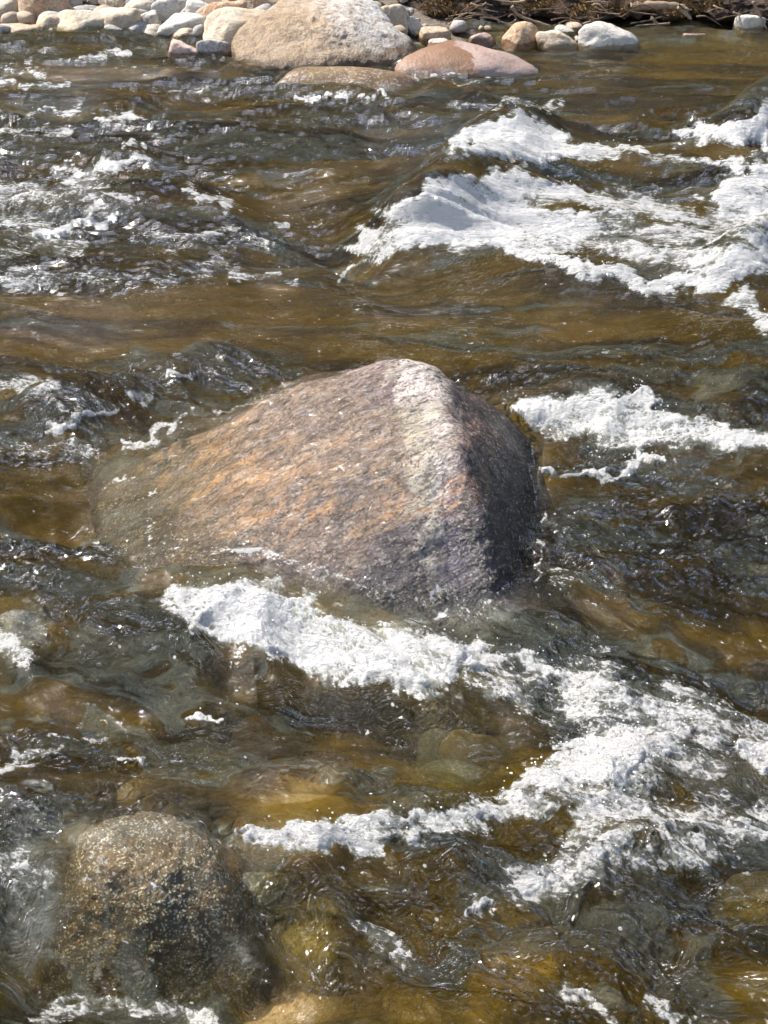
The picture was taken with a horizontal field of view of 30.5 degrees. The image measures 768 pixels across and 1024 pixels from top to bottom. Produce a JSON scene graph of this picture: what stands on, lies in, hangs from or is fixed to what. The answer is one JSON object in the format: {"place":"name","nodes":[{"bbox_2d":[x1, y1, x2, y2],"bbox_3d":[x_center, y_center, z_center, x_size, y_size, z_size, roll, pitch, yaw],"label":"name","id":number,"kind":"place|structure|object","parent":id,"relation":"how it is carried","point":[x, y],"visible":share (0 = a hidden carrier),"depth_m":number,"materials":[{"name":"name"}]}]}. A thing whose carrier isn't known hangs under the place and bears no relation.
{"place":"outdoors","nodes":[
{"label":"outdoors","id":0,"kind":"place"},
{"bbox_2d":[0,17,767,1023],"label":"river water","id":1,"kind":"structure","parent":0,"point":[232,297],"depth_m":4.98,"materials":[{"name":"liquid"}]},
{"bbox_2d":[0,48,767,1009],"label":"white water","id":2,"kind":"structure","parent":1,"relation":"on","point":[296,626],"depth_m":5.31,"materials":[{"name":"liquid"}]},
{"bbox_2d":[3,77,767,1013],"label":"spray","id":3,"kind":"object","parent":1,"relation":"on","point":[497,637],"visible":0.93,"depth_m":4.02,"materials":[{"name":"white"}]},
{"bbox_2d":[32,394,767,950],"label":"riverbed","id":4,"kind":"structure","parent":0,"point":[134,792],"depth_m":4.34,"materials":[{"name":"stone"}]},
{"bbox_2d":[0,605,41,614],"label":"bed stone","id":5,"kind":"object","parent":4,"relation":"on","point":[3,609],"visible":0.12,"depth_m":5.03,"materials":[{"name":"stone"}]},
{"bbox_2d":[0,595,43,607],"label":"bed stone","id":6,"kind":"object","parent":4,"relation":"on","point":[14,599],"visible":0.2,"depth_m":5.08,"materials":[{"name":"stone"}]},
{"bbox_2d":[28,948,40,990],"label":"submerged stone","id":7,"kind":"object","parent":4,"relation":"on","point":[33,971],"visible":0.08,"depth_m":3.54,"materials":[{"name":"stone"}]},
{"bbox_2d":[33,871,47,922],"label":"bed stone","id":8,"kind":"object","parent":4,"relation":"on","point":[42,901],"visible":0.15,"depth_m":3.88,"materials":[{"name":"stone"}]},
{"bbox_2d":[41,857,65,905],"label":"bed stone","id":9,"kind":"object","parent":4,"relation":"on","point":[55,879],"visible":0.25,"depth_m":3.93,"materials":[{"name":"stone"}]},
{"bbox_2d":[44,824,90,861],"bbox_3d":[-0.912,0.987,4.045,0.223,0.125,0.178,-33,41,-28],"label":"bed stone","id":10,"kind":"object","parent":4,"relation":"on","point":[68,838],"visible":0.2,"depth_m":4.01,"materials":[{"name":"stone"}]},
{"bbox_2d":[93,456,140,487],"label":"submerged stone","id":11,"kind":"object","parent":4,"relation":"on","point":[109,472],"visible":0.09,"depth_m":5.38,"materials":[{"name":"stone"}]},
{"bbox_2d":[35,811,274,1020],"bbox_3d":[-0.574,1.125,3.589,0.725,0.689,0.919,0,30,0],"label":"rock","id":12,"kind":"object","parent":4,"relation":"on","point":[73,962],"visible":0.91,"depth_m":3.40,"materials":[{"name":"brown stone"}]},
{"bbox_2d":[232,823,332,887],"bbox_3d":[-0.252,0.906,3.871,0.348,0.300,0.317,0,30,0],"label":"submerged stone","id":13,"kind":"object","parent":4,"relation":"on","point":[260,848],"visible":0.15,"depth_m":3.73,"materials":[{"name":"stone"}]},
{"bbox_2d":[273,753,298,760],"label":"bed stone","id":14,"kind":"object","parent":4,"relation":"on","point":[282,757],"visible":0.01,"depth_m":4.50,"materials":[{"name":"stone"}]},
{"bbox_2d":[248,979,344,1023],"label":"submerged stone","id":15,"kind":"object","parent":4,"relation":"on","point":[284,999],"visible":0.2,"depth_m":3.44,"materials":[{"name":"stone"}]},
{"bbox_2d":[287,990,342,1023],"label":"bed stone","id":16,"kind":"object","parent":4,"relation":"on","point":[305,1006],"visible":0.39,"depth_m":3.41,"materials":[{"name":"stone"}]},
{"bbox_2d":[284,966,346,993],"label":"submerged stone","id":17,"kind":"object","parent":4,"relation":"on","point":[333,971],"visible":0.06,"depth_m":3.45,"materials":[{"name":"stone"}]},
{"bbox_2d":[87,359,557,766],"bbox_3d":[-0.172,0.084,5.024,1.913,1.062,1.945,0,30,0],"label":"boulder","id":18,"kind":"object","parent":4,"relation":"on","point":[486,496],"visible":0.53,"depth_m":4.69,"materials":[{"name":"stone"}]},
{"bbox_2d":[330,760,405,765],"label":"bed stone","id":19,"kind":"object","parent":4,"relation":"on","point":[348,761],"visible":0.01,"depth_m":4.25,"materials":[{"name":"stone"}]},
{"bbox_2d":[416,728,450,765],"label":"bed stone","id":20,"kind":"object","parent":4,"relation":"on","point":[442,734],"visible":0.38,"depth_m":4.41,"materials":[{"name":"stone"}]},
{"bbox_2d":[422,759,485,779],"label":"submerged stone","id":21,"kind":"object","parent":4,"relation":"on","point":[460,771],"visible":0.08,"depth_m":3.97,"materials":[{"name":"stone"}]},
{"bbox_2d":[450,729,470,738],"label":"bed stone","id":22,"kind":"object","parent":4,"relation":"on","point":[463,732],"visible":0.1,"depth_m":4.42,"materials":[{"name":"stone"}]},
{"bbox_2d":[439,734,494,761],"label":"bed stone","id":23,"kind":"object","parent":4,"relation":"on","point":[454,751],"visible":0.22,"depth_m":4.38,"materials":[{"name":"stone"}]},
{"bbox_2d":[465,736,504,768],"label":"bed stone","id":24,"kind":"object","parent":4,"relation":"on","point":[488,744],"visible":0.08,"depth_m":4.29,"materials":[{"name":"stone"}]},
{"bbox_2d":[519,949,542,953],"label":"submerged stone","id":25,"kind":"object","parent":4,"relation":"on","point":[525,950],"visible":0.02,"depth_m":3.42,"materials":[{"name":"stone"}]},
{"bbox_2d":[505,925,570,951],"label":"bed stone","id":26,"kind":"object","parent":4,"relation":"on","point":[525,941],"visible":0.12,"depth_m":3.64,"materials":[{"name":"stone"}]},
{"bbox_2d":[543,447,551,474],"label":"bed stone","id":27,"kind":"object","parent":4,"relation":"on","point":[546,459],"visible":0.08,"depth_m":6.11,"materials":[{"name":"stone"}]},
{"bbox_2d":[545,475,559,515],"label":"bed stone","id":28,"kind":"object","parent":4,"relation":"on","point":[550,482],"visible":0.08,"depth_m":5.75,"materials":[{"name":"stone"}]},
{"bbox_2d":[720,871,767,902],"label":"submerged stone","id":29,"kind":"object","parent":4,"relation":"on","point":[757,885],"visible":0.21,"depth_m":3.55,"materials":[{"name":"stone"}]},
{"bbox_2d":[726,827,767,847],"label":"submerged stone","id":30,"kind":"object","parent":4,"relation":"on","point":[746,838],"visible":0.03,"depth_m":3.96,"materials":[{"name":"stone"}]},
{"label":"bed stone","id":31,"kind":"object","parent":4,"relation":"on","visible":0},
{"bbox_2d":[242,872,273,913],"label":"submerged stone","id":32,"kind":"object","parent":31,"relation":"on","point":[249,877],"visible":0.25,"depth_m":3.54,"materials":[{"name":"stone"}]},
{"bbox_2d":[82,0,767,71],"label":"gravel bar","id":33,"kind":"object","parent":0,"point":[440,21],"visible":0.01,"depth_m":12.27,"materials":[{"name":"gravel"}]},
{"bbox_2d":[0,24,10,34],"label":"cobble","id":34,"kind":"object","parent":33,"relation":"on","point":[4,29],"visible":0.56,"depth_m":11.90,"materials":[{"name":"white stone"}]},
{"bbox_2d":[0,0,17,23],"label":"bank boulder","id":35,"kind":"object","parent":33,"relation":"on","point":[8,5],"visible":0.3,"depth_m":12.10,"materials":[{"name":"beige stone"}]},
{"bbox_2d":[0,11,18,23],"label":"cobble","id":36,"kind":"object","parent":33,"relation":"on","point":[8,17],"visible":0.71,"depth_m":12.06,"materials":[{"name":"beige stone"}]},
{"bbox_2d":[2,23,38,32],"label":"bank stone","id":37,"kind":"object","parent":33,"relation":"on","point":[16,27],"visible":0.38,"depth_m":11.94,"materials":[{"name":"beige stone"}]},
{"bbox_2d":[17,11,36,23],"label":"cobble","id":38,"kind":"object","parent":33,"relation":"on","point":[25,17],"visible":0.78,"depth_m":12.06,"materials":[{"name":"beige stone"}]},
{"bbox_2d":[17,0,71,19],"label":"bank boulder","id":39,"kind":"object","parent":33,"relation":"on","point":[37,8],"visible":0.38,"depth_m":12.10,"materials":[{"name":"beige stone"}]},
{"bbox_2d":[36,14,59,27],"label":"bank stone","id":40,"kind":"object","parent":33,"relation":"on","point":[47,20],"visible":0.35,"depth_m":11.92,"materials":[{"name":"beige stone"}]},
{"bbox_2d":[38,10,59,18],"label":"cobble","id":41,"kind":"object","parent":33,"relation":"on","point":[48,12],"visible":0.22,"depth_m":12.06,"materials":[{"name":"white stone"}]},
{"bbox_2d":[68,0,82,6],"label":"cobble","id":42,"kind":"object","parent":33,"relation":"on","point":[73,3],"visible":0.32,"depth_m":12.38,"materials":[{"name":"grey stone"}]},
{"bbox_2d":[57,10,103,30],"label":"bank stone","id":43,"kind":"object","parent":33,"relation":"on","point":[76,19],"visible":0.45,"depth_m":11.87,"materials":[{"name":"beige stone"}]},
{"bbox_2d":[71,5,97,10],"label":"bank stone","id":44,"kind":"object","parent":33,"relation":"on","point":[87,7],"visible":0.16,"depth_m":12.26,"materials":[{"name":"grey stone"}]},
{"bbox_2d":[87,0,97,4],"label":"cobble","id":45,"kind":"object","parent":33,"relation":"on","point":[93,2],"visible":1,"depth_m":12.51,"materials":[{"name":"grey stone"}]},
{"bbox_2d":[93,5,109,10],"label":"cobble","id":46,"kind":"object","parent":33,"relation":"on","point":[98,8],"visible":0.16,"depth_m":12.11,"materials":[{"name":"beige stone"}]},
{"bbox_2d":[104,24,122,29],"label":"cobble","id":47,"kind":"object","parent":33,"relation":"on","point":[108,26],"visible":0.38,"depth_m":11.82,"materials":[{"name":"grey stone"}]},
{"bbox_2d":[105,0,124,7],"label":"bank stone","id":48,"kind":"object","parent":33,"relation":"on","point":[116,3],"visible":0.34,"depth_m":12.33,"materials":[{"name":"beige stone"}]},
{"bbox_2d":[99,7,140,27],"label":"bank stone","id":49,"kind":"object","parent":33,"relation":"on","point":[121,17],"visible":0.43,"depth_m":11.84,"materials":[{"name":"beige stone"}]},
{"bbox_2d":[127,20,146,31],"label":"cobble","id":50,"kind":"object","parent":33,"relation":"on","point":[139,25],"visible":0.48,"depth_m":11.82,"materials":[{"name":"grey stone"}]},
{"bbox_2d":[124,0,156,10],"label":"bank stone","id":51,"kind":"object","parent":33,"relation":"on","point":[143,4],"visible":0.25,"depth_m":12.14,"materials":[{"name":"beige stone"}]},
{"bbox_2d":[141,10,158,24],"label":"bank stone","id":52,"kind":"object","parent":33,"relation":"on","point":[150,17],"visible":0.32,"depth_m":11.95,"materials":[{"name":"white stone"}]},
{"bbox_2d":[140,24,160,43],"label":"bank stone","id":53,"kind":"object","parent":33,"relation":"on","point":[152,29],"visible":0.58,"depth_m":11.82,"materials":[{"name":"beige stone"}]},
{"bbox_2d":[151,0,185,21],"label":"bank stone","id":54,"kind":"object","parent":33,"relation":"on","point":[166,9],"visible":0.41,"depth_m":12.15,"materials":[{"name":"white stone"}]},
{"bbox_2d":[157,12,205,39],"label":"bank stone","id":55,"kind":"object","parent":33,"relation":"on","point":[172,24],"visible":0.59,"depth_m":11.79,"materials":[{"name":"white stone"}]},
{"bbox_2d":[168,39,198,56],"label":"bank stone","id":56,"kind":"object","parent":33,"relation":"on","point":[178,48],"visible":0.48,"depth_m":11.18,"materials":[{"name":"pink stone"}]},
{"bbox_2d":[170,27,197,41],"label":"bank stone","id":57,"kind":"object","parent":33,"relation":"on","point":[181,34],"visible":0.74,"depth_m":11.74,"materials":[{"name":"beige stone"}]},
{"bbox_2d":[185,0,208,12],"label":"bank stone","id":58,"kind":"object","parent":33,"relation":"on","point":[193,6],"visible":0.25,"depth_m":12.03,"materials":[{"name":"white stone"}]},
{"bbox_2d":[193,24,203,37],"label":"cobble","id":59,"kind":"object","parent":33,"relation":"on","point":[198,31],"visible":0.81,"depth_m":11.73,"materials":[{"name":"grey stone"}]},
{"bbox_2d":[195,5,206,13],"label":"cobble","id":60,"kind":"object","parent":33,"relation":"on","point":[200,10],"visible":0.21,"depth_m":12.00,"materials":[{"name":"beige stone"}]},
{"bbox_2d":[196,39,231,57],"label":"bank stone","id":61,"kind":"object","parent":33,"relation":"on","point":[208,47],"visible":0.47,"depth_m":11.22,"materials":[{"name":"grey stone"}]},
{"bbox_2d":[201,0,246,17],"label":"bank stone","id":62,"kind":"object","parent":33,"relation":"on","point":[209,9],"visible":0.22,"depth_m":11.84,"materials":[{"name":"beige stone"}]},
{"bbox_2d":[203,6,265,46],"bbox_3d":[-1.161,-3.963,11.626,0.684,0.420,0.478,0,30,0],"label":"bank boulder","id":63,"kind":"object","parent":33,"relation":"on","point":[225,24],"visible":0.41,"depth_m":11.46,"materials":[{"name":"beige stone"}]},
{"bbox_2d":[254,3,270,10],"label":"cobble","id":64,"kind":"object","parent":33,"relation":"on","point":[266,6],"visible":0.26,"depth_m":11.95,"materials":[{"name":"grey stone"}]},
{"bbox_2d":[252,0,278,8],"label":"bank stone","id":65,"kind":"object","parent":33,"relation":"on","point":[256,3],"visible":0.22,"depth_m":12.06,"materials":[{"name":"beige stone"}]},
{"bbox_2d":[231,0,416,83],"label":"bank boulder","id":66,"kind":"object","parent":33,"relation":"on","point":[296,33],"visible":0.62,"depth_m":11.00,"materials":[{"name":"stone"}]},
{"bbox_2d":[277,66,420,90],"bbox_3d":[-0.257,-3.091,10.455,1.119,0.400,0.503,0,30,0],"label":"river rock","id":67,"kind":"object","parent":33,"relation":"on","point":[355,75],"visible":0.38,"depth_m":10.32,"materials":[{"name":"brown stone"}]},
{"bbox_2d":[381,4,408,31],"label":"bank stone","id":68,"kind":"object","parent":33,"relation":"on","point":[397,14],"visible":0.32,"depth_m":11.73,"materials":[{"name":"beige stone"}]},
{"bbox_2d":[394,25,407,34],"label":"cobble","id":69,"kind":"object","parent":33,"relation":"on","point":[401,28],"visible":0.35,"depth_m":11.66,"materials":[{"name":"beige stone"}]},
{"bbox_2d":[409,8,413,16],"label":"cobble","id":70,"kind":"object","parent":33,"relation":"on","point":[411,11],"visible":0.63,"depth_m":12.12,"materials":[{"name":"grey stone"}]},
{"bbox_2d":[408,16,420,37],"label":"bank stone","id":71,"kind":"object","parent":33,"relation":"on","point":[414,24],"visible":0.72,"depth_m":11.79,"materials":[{"name":"white stone"}]},
{"bbox_2d":[418,26,450,46],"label":"bank stone","id":72,"kind":"object","parent":33,"relation":"on","point":[427,34],"visible":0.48,"depth_m":11.64,"materials":[{"name":"beige stone"}]},
{"bbox_2d":[427,38,447,46],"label":"bank stone","id":73,"kind":"object","parent":33,"relation":"on","point":[434,41],"visible":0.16,"depth_m":11.50,"materials":[{"name":"beige stone"}]},
{"bbox_2d":[449,20,467,33],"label":"cobble","id":74,"kind":"object","parent":33,"relation":"on","point":[458,26],"visible":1,"depth_m":11.87,"materials":[{"name":"grey stone"}]},
{"bbox_2d":[448,12,472,24],"bbox_3d":[0.657,-4.238,12.115,0.219,0.114,0.060,-3,30,-5],"label":"root","id":75,"kind":"object","parent":33,"relation":"on","point":[459,17],"visible":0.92,"depth_m":12.11,"materials":[{"name":"wood"}]},
{"bbox_2d":[457,14,482,19],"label":"twig","id":76,"kind":"object","parent":75,"relation":"attached to","point":[479,15],"visible":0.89,"depth_m":12.08,"materials":[{"name":"wood"}]},
{"bbox_2d":[395,40,538,81],"bbox_3d":[0.625,-3.408,10.959,1.117,0.444,0.632,-8,31,-14],"label":"river rock","id":77,"kind":"object","parent":33,"relation":"on","point":[470,60],"visible":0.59,"depth_m":10.76,"materials":[{"name":"stone"}]},
{"bbox_2d":[468,32,495,47],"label":"bank stone","id":78,"kind":"object","parent":33,"relation":"on","point":[483,39],"visible":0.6,"depth_m":11.62,"materials":[{"name":"pink stone"}]},
{"bbox_2d":[484,25,491,31],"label":"cobble","id":79,"kind":"object","parent":33,"relation":"on","point":[488,28],"visible":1,"depth_m":12.02,"materials":[{"name":"beige stone"}]},
{"bbox_2d":[501,21,538,51],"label":"bank stone","id":80,"kind":"object","parent":33,"relation":"on","point":[521,35],"visible":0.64,"depth_m":11.55,"materials":[{"name":"beige stone"}]},
{"bbox_2d":[510,5,548,25],"bbox_3d":[1.386,-4.251,12.120,0.615,0.233,0.060,-2,30,-4],"label":"root","id":81,"kind":"object","parent":33,"relation":"on","point":[513,8],"visible":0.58,"depth_m":12.11,"materials":[{"name":"wood"}]},
{"bbox_2d":[536,30,578,51],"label":"bank stone","id":82,"kind":"object","parent":33,"relation":"on","point":[549,40],"visible":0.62,"depth_m":11.48,"materials":[{"name":"beige stone"}]},
{"bbox_2d":[555,25,573,31],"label":"cobble","id":83,"kind":"object","parent":33,"relation":"on","point":[562,28],"visible":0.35,"depth_m":11.87,"materials":[{"name":"white stone"}]},
{"bbox_2d":[566,21,582,27],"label":"cobble","id":84,"kind":"object","parent":33,"relation":"on","point":[572,24],"visible":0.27,"depth_m":12.01,"materials":[{"name":"beige stone"}]},
{"bbox_2d":[578,21,639,51],"bbox_3d":[1.843,-3.857,11.575,0.516,0.335,0.361,0,30,0],"label":"bank boulder","id":85,"kind":"object","parent":33,"relation":"on","point":[596,35],"visible":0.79,"depth_m":11.42,"materials":[{"name":"white stone"}]},
{"bbox_2d":[650,16,660,25],"bbox_3d":[2.389,-4.206,12.146,0.217,0.155,0.055,-8,31,-13],"label":"root","id":86,"kind":"object","parent":33,"relation":"on","point":[652,18],"visible":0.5,"depth_m":12.10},
{"bbox_2d":[630,16,661,23],"bbox_3d":[2.258,-4.234,12.106,0.270,0.065,0.022,-2,30,-4],"label":"twig","id":87,"kind":"object","parent":86,"relation":"attached to","point":[646,20],"visible":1,"depth_m":12.10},
{"bbox_2d":[636,22,669,25],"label":"twig","id":88,"kind":"object","parent":86,"relation":"attached to","point":[654,24],"visible":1,"depth_m":12.13,"materials":[{"name":"wood"}]},
{"bbox_2d":[732,14,765,30],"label":"bank stone","id":89,"kind":"object","parent":33,"relation":"on","point":[747,22],"visible":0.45,"depth_m":12.07,"materials":[{"name":"white stone"}]},
{"bbox_2d":[397,0,767,24],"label":"river bank","id":90,"kind":"structure","parent":0,"point":[742,7],"depth_m":12.24,"materials":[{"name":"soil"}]},
{"bbox_2d":[463,3,492,10],"bbox_3d":[0.805,-4.328,12.058,0.270,0.050,0.044,-6,30,-10],"label":"twig","id":91,"kind":"object","parent":90,"relation":"hanging from","point":[479,4],"visible":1,"depth_m":12.06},
{"bbox_2d":[470,3,497,11],"bbox_3d":[0.858,-4.325,12.059,0.244,0.080,0.028,-1,30,-2],"label":"twig","id":92,"kind":"object","parent":90,"relation":"hanging from","point":[482,8],"visible":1,"depth_m":12.07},
{"bbox_2d":[495,0,525,2],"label":"twig","id":93,"kind":"object","parent":90,"relation":"hanging from","point":[520,1],"visible":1,"depth_m":12.03,"materials":[{"name":"wood"}]},
{"bbox_2d":[532,8,565,11],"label":"twig","id":94,"kind":"object","parent":90,"relation":"hanging from","point":[551,9],"visible":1,"depth_m":12.05,"materials":[{"name":"wood"}]},
{"bbox_2d":[551,17,582,22],"bbox_3d":[1.573,-4.235,12.115,0.294,0.046,0.051,-7,31,-12],"label":"twig","id":95,"kind":"object","parent":90,"relation":"hanging from","point":[562,18],"visible":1,"depth_m":12.11,"materials":[{"name":"wood"}]},
{"bbox_2d":[554,20,579,24],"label":"twig","id":96,"kind":"object","parent":90,"relation":"hanging from","point":[567,20],"visible":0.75,"depth_m":12.08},
{"bbox_2d":[571,15,588,19],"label":"twig","id":97,"kind":"object","parent":90,"relation":"hanging from","point":[573,16],"visible":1,"depth_m":12.12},
{"bbox_2d":[591,3,608,13],"bbox_3d":[1.853,-4.311,12.049,0.162,0.090,0.022,8,31,14],"label":"twig","id":98,"kind":"object","parent":90,"relation":"hanging from","point":[593,4],"visible":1,"depth_m":12.04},
{"bbox_2d":[595,6,613,10],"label":"twig","id":99,"kind":"object","parent":90,"relation":"hanging from","point":[596,7],"visible":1,"depth_m":12.06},
{"bbox_2d":[621,8,656,14],"bbox_3d":[2.188,-4.299,12.075,0.315,0.062,0.070,0,30,0],"label":"twig","id":100,"kind":"object","parent":90,"relation":"hanging from","point":[623,9],"visible":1,"depth_m":12.08,"materials":[{"name":"wood"}]},
{"bbox_2d":[633,4,659,11],"bbox_3d":[2.255,-4.318,12.059,0.233,0.076,0.069,-1,30,-2],"label":"twig","id":101,"kind":"object","parent":90,"relation":"hanging from","point":[645,5],"visible":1,"depth_m":12.04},
{"bbox_2d":[630,0,691,19],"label":"log","id":102,"kind":"object","parent":90,"relation":"on","point":[663,5],"visible":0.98,"depth_m":12.14,"materials":[{"name":"wood"}]},
{"bbox_2d":[696,15,720,25],"bbox_3d":[2.788,-4.224,12.089,0.223,0.086,0.053,11,32,19],"label":"twig","id":103,"kind":"object","parent":90,"relation":"hanging from","point":[707,17],"visible":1,"depth_m":12.07,"materials":[{"name":"wood"}]},
{"bbox_2d":[752,1,766,29],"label":"twig","id":104,"kind":"object","parent":90,"relation":"hanging from","point":[757,10],"visible":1,"depth_m":11.94,"materials":[{"name":"wood"}]},
{"bbox_2d":[683,33,705,36],"bbox_3d":[2.630,-4.038,11.923,0.189,0.039,0.055,6,30,10],"label":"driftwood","id":105,"kind":"object","parent":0,"point":[691,34],"visible":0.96,"depth_m":11.91,"materials":[{"name":"wood"}]},
{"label":"bed stone","id":106,"kind":"object","parent":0,"visible":0},
{"bbox_2d":[0,609,38,633],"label":"submerged stone","id":107,"kind":"object","parent":106,"relation":"on","point":[23,623],"visible":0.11,"depth_m":4.42,"materials":[{"name":"stone"}]}
]}

